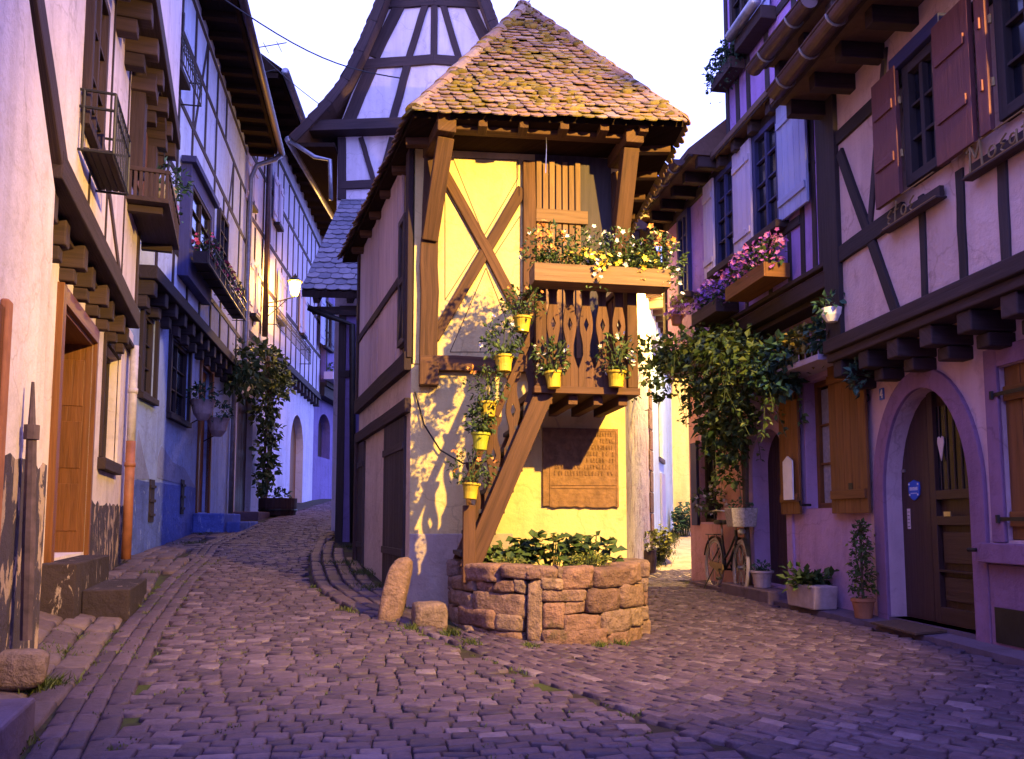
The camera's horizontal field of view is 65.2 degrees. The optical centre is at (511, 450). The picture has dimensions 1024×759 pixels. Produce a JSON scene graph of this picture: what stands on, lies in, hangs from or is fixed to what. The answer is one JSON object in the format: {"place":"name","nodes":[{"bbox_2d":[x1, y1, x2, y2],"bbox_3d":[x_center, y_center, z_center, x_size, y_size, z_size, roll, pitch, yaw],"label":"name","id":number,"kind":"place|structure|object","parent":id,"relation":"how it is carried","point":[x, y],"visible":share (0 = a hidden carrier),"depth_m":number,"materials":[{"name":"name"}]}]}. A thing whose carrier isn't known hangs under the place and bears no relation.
{"place":"outdoors","nodes":[
{"label":"outdoors","id":0,"kind":"place"},
{"bbox_2d":[0,531,226,731],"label":"pavement","id":1,"kind":"structure","parent":0,"point":[48,702],"depth_m":5.60,"materials":[{"name":"stone"}]},
{"bbox_2d":[0,648,49,690],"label":"kerb block","id":2,"kind":"structure","parent":1,"relation":"on","point":[21,669],"depth_m":4.13,"materials":[{"name":"beige stone"}]},
{"bbox_2d":[248,0,725,261],"label":"sky","id":3,"kind":"structure","parent":0,"point":[666,46],"materials":[{"name":"white"}]},
{"bbox_2d":[20,499,1003,758],"bbox_3d":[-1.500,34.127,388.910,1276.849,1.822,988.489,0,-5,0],"label":"ground","id":4,"kind":"structure","parent":0,"point":[464,653],"depth_m":5.40,"materials":[{"name":"grey stone"}]},
{"bbox_2d":[0,697,35,758],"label":"stone step","id":5,"kind":"object","parent":4,"relation":"on","point":[17,717],"visible":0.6,"depth_m":3.34,"materials":[{"name":"grey stone"}]},
{"bbox_2d":[0,0,181,652],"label":"townhouse","id":6,"kind":"structure","parent":4,"relation":"on","point":[90,135],"depth_m":6.24,"materials":[{"name":"white paint"}]},
{"bbox_2d":[80,0,110,149],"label":"window","id":7,"kind":"structure","parent":6,"relation":"in","point":[97,30],"depth_m":6.31,"materials":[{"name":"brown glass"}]},
{"bbox_2d":[102,357,109,456],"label":"window","id":8,"kind":"structure","parent":6,"relation":"in","point":[108,360],"depth_m":9.26,"materials":[{"name":"grey glass"}]},
{"bbox_2d":[130,0,286,554],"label":"townhouse","id":9,"kind":"structure","parent":4,"relation":"on","point":[188,332],"depth_m":13.71,"materials":[{"name":"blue paint"}]},
{"bbox_2d":[137,306,158,405],"bbox_3d":[-5.176,-1.364,11.337,0.180,1.368,0.869,1,-5,-10],"label":"window","id":10,"kind":"structure","parent":9,"relation":"in","point":[146,396],"depth_m":11.55,"materials":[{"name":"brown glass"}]},
{"bbox_2d":[157,153,193,222],"bbox_3d":[-4.569,-3.275,10.307,0.701,1.587,1.683,3,-6,-33],"label":"hanging plant","id":11,"kind":"object","parent":9,"relation":"hanging from","point":[180,185],"visible":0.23,"depth_m":9.89,"materials":[{"name":"green plant"}]},
{"bbox_2d":[166,327,191,427],"bbox_3d":[-5.487,-1.162,13.145,0.180,1.439,1.460,1,-5,-10],"label":"window","id":12,"kind":"structure","parent":9,"relation":"in","point":[179,368],"depth_m":13.38,"materials":[{"name":"black glass"}]},
{"bbox_2d":[179,7,190,90],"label":"window","id":13,"kind":"structure","parent":9,"relation":"in","point":[184,84],"depth_m":11.87,"materials":[{"name":"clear glass"}]},
{"bbox_2d":[191,185,210,250],"bbox_3d":[-5.078,-3.559,12.979,0.080,0.991,1.432,1,-5,-10],"label":"window","id":14,"kind":"structure","parent":9,"relation":"in","point":[201,219],"depth_m":12.97,"materials":[{"name":"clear glass"}]},
{"bbox_2d":[198,372,205,511],"bbox_3d":[-5.957,-0.192,15.132,0.050,2.721,0.972,1,-5,-10],"label":"door","id":15,"kind":"structure","parent":9,"relation":"in","point":[204,374],"depth_m":15.44,"materials":[{"name":"wood"}]},
{"bbox_2d":[185,380,221,422],"bbox_3d":[-5.341,-0.820,13.834,0.593,0.809,0.599,0,-5,0],"label":"wall pot","id":16,"kind":"object","parent":9,"relation":"attached to","point":[202,408],"depth_m":13.71,"materials":[{"name":"grey ceramic"}]},
{"bbox_2d":[203,398,233,441],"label":"wall pot","id":17,"kind":"object","parent":9,"relation":"attached to","point":[217,425],"depth_m":15.06,"materials":[{"name":"grey ceramic"}]},
{"bbox_2d":[191,229,246,320],"bbox_3d":[-5.024,-3.007,13.928,0.472,0.643,3.613,1,-5,-10],"label":"flower box","id":18,"kind":"object","parent":9,"relation":"attached to","point":[214,275],"visible":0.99,"depth_m":13.35,"materials":[{"name":"metal"}]},
{"bbox_2d":[216,207,232,279],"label":"window","id":19,"kind":"structure","parent":9,"relation":"in","point":[222,227],"depth_m":15.32,"materials":[{"name":"black glass"}]},
{"bbox_2d":[258,486,296,515],"bbox_3d":[-5.748,1.237,19.650,0.936,0.719,0.926,0,-5,0],"label":"half barrel","id":20,"kind":"object","parent":4,"relation":"on","point":[278,506],"visible":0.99,"depth_m":19.29,"materials":[{"name":"wood"}]},
{"bbox_2d":[233,53,331,519],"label":"townhouse","id":21,"kind":"structure","parent":4,"relation":"on","point":[291,219],"depth_m":22.42,"materials":[{"name":"white paint"}]},
{"bbox_2d":[234,398,247,511],"bbox_3d":[-6.570,0.070,19.113,0.060,2.791,1.474,0,-5,-5],"label":"barn door","id":22,"kind":"structure","parent":21,"relation":"in","point":[239,506],"depth_m":19.35,"materials":[{"name":"brown wood"}]},
{"bbox_2d":[245,151,258,213],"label":"window","id":23,"kind":"structure","parent":21,"relation":"in","point":[249,163],"depth_m":18.53,"materials":[{"name":"white glass"}]},
{"bbox_2d":[249,256,261,321],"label":"window","id":24,"kind":"structure","parent":21,"relation":"in","point":[255,277],"depth_m":19.03,"materials":[{"name":"white glass"}]},
{"bbox_2d":[223,336,296,497],"bbox_3d":[-6.014,-0.603,19.342,1.342,4.191,5.952,0,-5,-3],"label":"climbing ivy","id":25,"kind":"object","parent":21,"relation":"attached to","point":[270,382],"visible":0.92,"depth_m":19.60,"materials":[{"name":"green plant"}]},
{"bbox_2d":[273,172,283,232],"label":"window","id":26,"kind":"structure","parent":21,"relation":"in","point":[278,188],"depth_m":21.45,"materials":[{"name":"white glass"}]},
{"bbox_2d":[277,270,286,326],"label":"window","id":27,"kind":"structure","parent":21,"relation":"in","point":[282,282],"depth_m":22.06,"materials":[{"name":"white glass"}]},
{"bbox_2d":[268,273,302,315],"bbox_3d":[-5.828,-3.998,20.458,0.942,1.072,0.408,0,-5,0],"label":"wall lantern","id":28,"kind":"object","parent":21,"relation":"attached to","point":[294,279],"depth_m":20.46,"materials":[{"name":"glass"}]},
{"bbox_2d":[289,422,295,497],"bbox_3d":[-7.194,0.373,25.730,0.050,3.041,2.198,0,-5,-5],"label":"arched door","id":29,"kind":"structure","parent":21,"relation":"in","point":[293,438],"depth_m":26.32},
{"bbox_2d":[299,288,307,338],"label":"window","id":30,"kind":"structure","parent":21,"relation":"in","point":[303,300],"depth_m":25.20,"materials":[{"name":"white glass"}]},
{"bbox_2d":[312,236,334,499],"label":"townhouse","id":31,"kind":"structure","parent":4,"relation":"on","point":[322,452],"depth_m":29.71,"materials":[{"name":"paint"}]},
{"bbox_2d":[320,298,334,352],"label":"window","id":32,"kind":"structure","parent":31,"relation":"in","point":[327,327],"depth_m":29.12,"materials":[{"name":"white glass"}]},
{"bbox_2d":[324,362,333,383],"bbox_3d":[-6.566,-2.921,29.469,1.173,0.821,1.269,-5,-7,44],"label":"flower box","id":33,"kind":"object","parent":31,"relation":"attached to","point":[329,376],"visible":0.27,"depth_m":28.76,"materials":[{"name":"white plant"}]},
{"bbox_2d":[301,199,365,542],"bbox_3d":[-1.861,-1.411,14.107,3.121,7.470,2.536,0,-5,0],"label":"lean to","id":34,"kind":"object","parent":4,"relation":"on","point":[330,275],"visible":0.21,"depth_m":13.11,"materials":[{"name":"paint"}]},
{"bbox_2d":[285,0,498,530],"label":"gabled house","id":35,"kind":"structure","parent":4,"relation":"on","point":[340,149],"depth_m":15.65,"materials":[{"name":"white paint"}]},
{"bbox_2d":[261,54,329,111],"bbox_3d":[-4.500,-7.462,15.651,2.116,2.041,0.015,-1,-5,14],"label":"overhead wire","id":36,"kind":"object","parent":35,"relation":"attached to","point":[291,82],"visible":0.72,"depth_m":15.56,"materials":[{"name":"metal"}]},
{"bbox_2d":[225,0,399,78],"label":"overhead wire","id":37,"kind":"object","parent":35,"relation":"attached to","point":[304,48],"visible":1,"depth_m":13.22,"materials":[{"name":"metal"}]},
{"bbox_2d":[377,557,412,621],"bbox_3d":[-0.958,1.185,6.522,0.268,0.625,0.304,0,-5,0],"label":"guard stone","id":38,"kind":"object","parent":4,"relation":"on","point":[393,598],"visible":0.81,"depth_m":6.45,"materials":[{"name":"beige stone"}]},
{"bbox_2d":[411,601,447,629],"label":"guard block","id":39,"kind":"structure","parent":4,"relation":"on","point":[430,613],"depth_m":6.19,"materials":[{"name":"beige stone"}]},
{"bbox_2d":[337,0,690,609],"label":"dovecote","id":40,"kind":"structure","parent":4,"relation":"on","point":[520,117],"depth_m":7.52,"materials":[{"name":"beige paint"}]},
{"bbox_2d":[356,441,365,566],"bbox_3d":[-1.893,0.723,9.989,0.041,1.660,0.440,2,-5,-19],"label":"plank door","id":41,"kind":"structure","parent":40,"relation":"in","point":[362,446],"depth_m":9.90,"materials":[{"name":"brown wood"}]},
{"bbox_2d":[381,416,406,584],"bbox_3d":[-1.184,0.544,7.942,0.041,1.660,1.075,2,-5,-19],"label":"plank door","id":42,"kind":"structure","parent":40,"relation":"in","point":[394,452],"depth_m":7.87,"materials":[{"name":"brown wood"}]},
{"bbox_2d":[445,444,499,499],"bbox_3d":[-0.317,0.164,6.406,0.446,0.450,0.416,5,-7,-7],"label":"flower pot","id":43,"kind":"object","parent":40,"relation":"hanging from","point":[470,489],"visible":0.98,"depth_m":6.36,"materials":[{"name":"yellow ceramic"}]},
{"bbox_2d":[462,401,496,450],"bbox_3d":[-0.260,-0.207,6.456,0.297,0.413,0.304,1,-5,-10],"label":"flower pot","id":44,"kind":"object","parent":40,"relation":"hanging from","point":[481,434],"visible":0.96,"depth_m":6.40,"materials":[{"name":"ceramic"}]},
{"bbox_2d":[462,362,510,417],"bbox_3d":[-0.181,-0.496,6.479,0.392,0.450,0.406,1,-4,-28],"label":"flower pot","id":45,"kind":"object","parent":40,"relation":"hanging from","point":[487,402],"visible":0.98,"depth_m":6.43,"materials":[{"name":"yellow ceramic"}]},
{"bbox_2d":[478,314,526,373],"bbox_3d":[-0.072,-0.882,6.580,0.421,0.500,0.392,5,-7,-44],"label":"flower pot","id":46,"kind":"object","parent":40,"relation":"hanging from","point":[503,357],"visible":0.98,"depth_m":6.51,"materials":[{"name":"yellow ceramic"}]},
{"bbox_2d":[497,282,546,332],"bbox_3d":[0.099,-1.180,6.577,0.400,0.413,0.393,3,-3,-32],"label":"flower pot","id":47,"kind":"object","parent":40,"relation":"hanging from","point":[522,319],"visible":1,"depth_m":6.54,"materials":[{"name":"yellow ceramic"}]},
{"bbox_2d":[529,335,571,388],"bbox_3d":[0.318,-0.735,6.608,0.361,0.454,0.356,-1,-5,16],"label":"flower pot","id":48,"kind":"object","parent":40,"relation":"hanging from","point":[551,374],"visible":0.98,"depth_m":6.56,"materials":[{"name":"yellow ceramic"}]},
{"bbox_2d":[536,160,587,357],"bbox_3d":[0.479,-1.823,7.676,0.510,1.970,0.054,1,-5,-10],"label":"slatted door","id":49,"kind":"structure","parent":40,"relation":"in","point":[564,216],"depth_m":7.71,"materials":[{"name":"brown wood"}]},
{"bbox_2d":[518,218,689,302],"bbox_3d":[0.787,-1.575,6.685,1.475,0.718,0.389,1,-5,-8],"label":"flower box","id":50,"kind":"object","parent":40,"relation":"attached to","point":[632,276],"visible":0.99,"depth_m":6.61,"materials":[{"name":"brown wood"}]},
{"bbox_2d":[594,323,641,387],"bbox_3d":[0.874,-0.797,6.680,0.369,0.536,0.365,3,-2,-17],"label":"flower pot","id":51,"kind":"object","parent":40,"relation":"hanging from","point":[616,374],"visible":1,"depth_m":6.63,"materials":[{"name":"yellow ceramic"}]},
{"bbox_2d":[446,558,650,644],"bbox_3d":[0.297,1.325,6.925,1.801,0.766,1.791,0,-5,0],"label":"stone planter","id":52,"kind":"object","parent":4,"relation":"on","point":[577,604],"visible":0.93,"depth_m":6.18,"materials":[{"name":"red stone"}]},
{"bbox_2d":[491,556,526,563],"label":"cushion plant","id":53,"kind":"object","parent":52,"relation":"on","point":[515,561],"visible":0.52,"depth_m":6.43,"materials":[{"name":"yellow plant"}]},
{"bbox_2d":[483,536,538,563],"bbox_3d":[-0.089,0.884,6.789,0.666,0.319,0.583,0,-5,0],"label":"leafy plant","id":54,"kind":"object","parent":52,"relation":"on","point":[497,552],"visible":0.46,"depth_m":6.70,"materials":[{"name":"green plant"}]},
{"bbox_2d":[507,529,591,566],"bbox_3d":[0.319,0.846,6.727,0.717,0.374,0.590,0,-5,0],"label":"leafy plant","id":55,"kind":"object","parent":52,"relation":"on","point":[574,540],"visible":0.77,"depth_m":6.65,"materials":[{"name":"green plant"}]},
{"bbox_2d":[567,551,612,566],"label":"cushion plant","id":56,"kind":"object","parent":52,"relation":"on","point":[585,561],"visible":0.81,"depth_m":6.41,"materials":[{"name":"green plant"}]},
{"bbox_2d":[562,530,626,565],"bbox_3d":[0.687,0.869,6.894,0.565,0.358,0.501,3,-6,-30],"label":"leafy plant","id":57,"kind":"object","parent":52,"relation":"on","point":[596,545],"visible":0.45,"depth_m":6.84,"materials":[{"name":"green plant"}]},
{"bbox_2d":[625,219,662,558],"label":"rubble house","id":58,"kind":"structure","parent":4,"relation":"on","point":[639,470],"depth_m":12.64,"materials":[{"name":"paint"}]},
{"bbox_2d":[648,297,673,538],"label":"alley house","id":59,"kind":"structure","parent":4,"relation":"on","point":[662,461],"depth_m":15.46,"materials":[{"name":"white paint"}]},
{"bbox_2d":[658,402,664,464],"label":"window","id":60,"kind":"structure","parent":59,"relation":"in","point":[661,460],"depth_m":15.87,"materials":[{"name":"white glass"}]},
{"bbox_2d":[660,473,665,535],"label":"door","id":61,"kind":"structure","parent":59,"relation":"in","point":[662,476],"depth_m":15.26,"materials":[{"name":"blue paint"}]},
{"bbox_2d":[671,378,689,524],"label":"alley house","id":62,"kind":"structure","parent":4,"relation":"on","point":[680,461],"depth_m":18.50,"materials":[{"name":"paint"}]},
{"bbox_2d":[640,0,874,614],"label":"townhouse","id":63,"kind":"structure","parent":4,"relation":"on","point":[747,170],"depth_m":9.22,"materials":[{"name":"paint"}]},
{"bbox_2d":[663,296,689,325],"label":"hanging pot","id":64,"kind":"object","parent":63,"relation":"attached to","point":[676,317],"visible":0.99,"depth_m":11.44,"materials":[{"name":"ceramic"}]},
{"bbox_2d":[670,208,693,307],"bbox_3d":[2.513,-2.859,11.850,0.180,1.354,0.601,1,-5,-9],"label":"window","id":65,"kind":"structure","parent":63,"relation":"in","point":[683,222],"depth_m":11.80,"materials":[{"name":"black glass"}]},
{"bbox_2d":[690,443,716,524],"bbox_3d":[2.937,0.483,11.848,0.203,1.246,0.863,2,-5,-21],"label":"window","id":66,"kind":"structure","parent":63,"relation":"in","point":[694,463],"depth_m":12.01,"materials":[{"name":"brown glass"}]},
{"bbox_2d":[690,483,727,517],"bbox_3d":[2.763,0.713,11.291,0.586,0.510,0.825,0,-5,0],"label":"wall planter","id":67,"kind":"object","parent":63,"relation":"attached to","point":[708,507],"visible":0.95,"depth_m":11.07,"materials":[{"name":"green plant"}]},
{"bbox_2d":[687,271,738,326],"bbox_3d":[2.567,-1.956,10.254,0.390,0.557,1.073,1,-5,-9],"label":"flower box","id":68,"kind":"object","parent":63,"relation":"attached to","point":[716,308],"visible":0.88,"depth_m":10.10,"materials":[{"name":"brown wood"}]},
{"bbox_2d":[632,317,810,584],"bbox_3d":[2.466,-0.019,10.524,1.173,3.718,4.738,2,-5,-18],"label":"climbing vine","id":69,"kind":"object","parent":63,"relation":"attached to","point":[726,427],"visible":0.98,"depth_m":10.01,"materials":[{"name":"green plant"}]},
{"bbox_2d":[701,37,744,104],"bbox_3d":[2.646,-4.778,10.075,0.426,0.766,0.908,1,-5,-8],"label":"flower box","id":70,"kind":"object","parent":63,"relation":"attached to","point":[730,69],"visible":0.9,"depth_m":9.98,"materials":[{"name":"green plant"}]},
{"bbox_2d":[702,144,746,279],"bbox_3d":[2.743,-3.002,10.322,0.180,1.374,1.346,1,-5,-9],"label":"window","id":71,"kind":"structure","parent":63,"relation":"in","point":[725,227],"depth_m":10.36,"materials":[{"name":"black glass"}]},
{"bbox_2d":[721,0,769,65],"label":"window","id":72,"kind":"structure","parent":63,"relation":"in","point":[735,6],"depth_m":10.02,"materials":[{"name":"black glass"}]},
{"bbox_2d":[720,227,789,301],"bbox_3d":[2.745,-2.099,9.100,0.398,0.552,1.286,1,-5,-8],"label":"flower box","id":73,"kind":"object","parent":63,"relation":"attached to","point":[755,277],"visible":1,"depth_m":8.89,"materials":[{"name":"plant"}]},
{"bbox_2d":[750,559,773,587],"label":"potted plant","id":74,"kind":"object","parent":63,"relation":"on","point":[761,576],"depth_m":9.53,"materials":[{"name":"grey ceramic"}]},
{"bbox_2d":[743,105,808,250],"bbox_3d":[2.945,-3.120,8.982,0.180,1.374,1.406,1,-5,-9],"label":"window","id":75,"kind":"structure","parent":63,"relation":"in","point":[777,164],"depth_m":8.95,"materials":[{"name":"white glass"}]},
{"bbox_2d":[768,434,787,584],"bbox_3d":[3.364,0.686,9.770,0.060,1.897,0.851,1,-5,-9],"label":"arched door","id":76,"kind":"structure","parent":63,"relation":"in","point":[778,526],"depth_m":9.99,"materials":[{"name":"wood"}]},
{"bbox_2d":[782,456,793,499],"bbox_3d":[3.140,0.311,9.094,0.017,0.497,0.215,1,-5,-9],"label":"sign board","id":77,"kind":"object","parent":63,"relation":"attached to","point":[788,483],"visible":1,"depth_m":9.07,"materials":[{"name":"white ceramic"}]},
{"bbox_2d":[753,289,872,398],"bbox_3d":[3.109,-0.935,8.356,0.596,1.090,2.049,0,-5,-3],"label":"plant","id":78,"kind":"object","parent":63,"relation":"attached to","point":[813,361],"visible":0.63,"depth_m":8.10,"materials":[{"name":"green plant"}]},
{"bbox_2d":[814,380,831,507],"bbox_3d":[3.498,-0.082,8.673,0.080,1.413,0.628,1,-5,-9],"label":"window","id":79,"kind":"structure","parent":63,"relation":"in","point":[820,388],"depth_m":8.89,"materials":[{"name":"black glass"}]},
{"bbox_2d":[766,0,1023,650],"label":"townhouse","id":80,"kind":"structure","parent":4,"relation":"on","point":[915,108],"depth_m":6.45,"materials":[{"name":"pink paint"}]},
{"bbox_2d":[908,480,919,499],"bbox_3d":[3.649,0.359,7.260,0.016,0.185,0.167,0,-5,-6],"label":"enamel badge","id":81,"kind":"object","parent":80,"relation":"attached to","point":[914,489],"visible":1,"depth_m":7.25,"materials":[{"name":"blue metal"}]},
{"bbox_2d":[871,0,977,209],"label":"window","id":82,"kind":"structure","parent":80,"relation":"in","point":[940,108],"depth_m":6.24,"materials":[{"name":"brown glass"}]},
{"bbox_2d":[901,391,975,629],"bbox_3d":[3.731,0.470,6.868,0.110,2.022,1.199,0,-5,-6],"label":"door","id":83,"kind":"structure","parent":80,"relation":"in","point":[938,563],"depth_m":6.95,"materials":[{"name":"brown wood"}]},
{"bbox_2d":[907,509,910,528],"bbox_3d":[3.645,0.627,7.346,0.007,0.185,0.048,0,-5,0],"label":"paper notice","id":84,"kind":"object","parent":83,"relation":"attached to","point":[908,518],"visible":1,"depth_m":7.34,"materials":[{"name":"paper"}]},
{"bbox_2d":[973,0,1023,136],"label":"window","id":85,"kind":"structure","parent":80,"relation":"in","point":[1008,14],"depth_m":5.40,"materials":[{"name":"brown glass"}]},
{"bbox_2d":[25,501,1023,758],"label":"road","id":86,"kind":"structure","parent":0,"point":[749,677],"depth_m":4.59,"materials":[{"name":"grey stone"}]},
{"bbox_2d":[18,529,681,758],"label":"grass","id":87,"kind":"structure","parent":86,"relation":"on","point":[46,685],"depth_m":5.57,"materials":[{"name":"green plant"}]},
{"bbox_2d":[654,527,690,576],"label":"alley path","id":88,"kind":"structure","parent":0,"point":[682,560],"depth_m":14.19,"materials":[{"name":"beige stone"}]},
{"bbox_2d":[643,530,659,572],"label":"potted flowers","id":89,"kind":"object","parent":88,"relation":"on","point":[650,556],"visible":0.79,"depth_m":12.80,"materials":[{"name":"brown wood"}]},
{"bbox_2d":[653,523,672,562],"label":"alley bush","id":90,"kind":"object","parent":88,"relation":"on","point":[663,544],"visible":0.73,"depth_m":13.65,"materials":[{"name":"green plant"}]},
{"bbox_2d":[670,502,690,535],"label":"alley bush","id":91,"kind":"object","parent":88,"relation":"on","point":[678,517],"visible":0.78,"depth_m":16.65,"materials":[{"name":"green plant"}]},
{"bbox_2d":[689,580,1023,665],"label":"pavement","id":92,"kind":"structure","parent":0,"point":[1003,654],"depth_m":6.43,"materials":[{"name":"grey stone"}]},
{"bbox_2d":[703,496,757,588],"bbox_3d":[2.862,1.233,10.518,0.612,1.258,1.680,0,-5,0],"label":"bicycle","id":93,"kind":"object","parent":92,"relation":"on","point":[740,517],"visible":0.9,"depth_m":10.19,"materials":[{"name":"metal"}]},
{"bbox_2d":[776,560,838,609],"bbox_3d":[3.127,1.394,8.384,0.584,0.494,0.638,5,-7,-44],"label":"trough","id":94,"kind":"object","parent":92,"relation":"on","point":[812,590],"visible":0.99,"depth_m":8.27,"materials":[{"name":"grey stone"}]},
{"bbox_2d":[845,517,879,618],"bbox_3d":[3.316,1.104,7.561,0.305,0.946,0.308,0,-5,0],"label":"topiary","id":95,"kind":"object","parent":92,"relation":"on","point":[863,605],"visible":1,"depth_m":7.53,"materials":[{"name":"plant"}]},
{"bbox_2d":[871,619,946,634],"bbox_3d":[3.370,1.504,6.822,0.280,0.044,0.660,0,-5,-6],"label":"doormat","id":96,"kind":"object","parent":92,"relation":"on","point":[908,627],"visible":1,"depth_m":6.75,"materials":[{"name":"fabric"}]}
]}

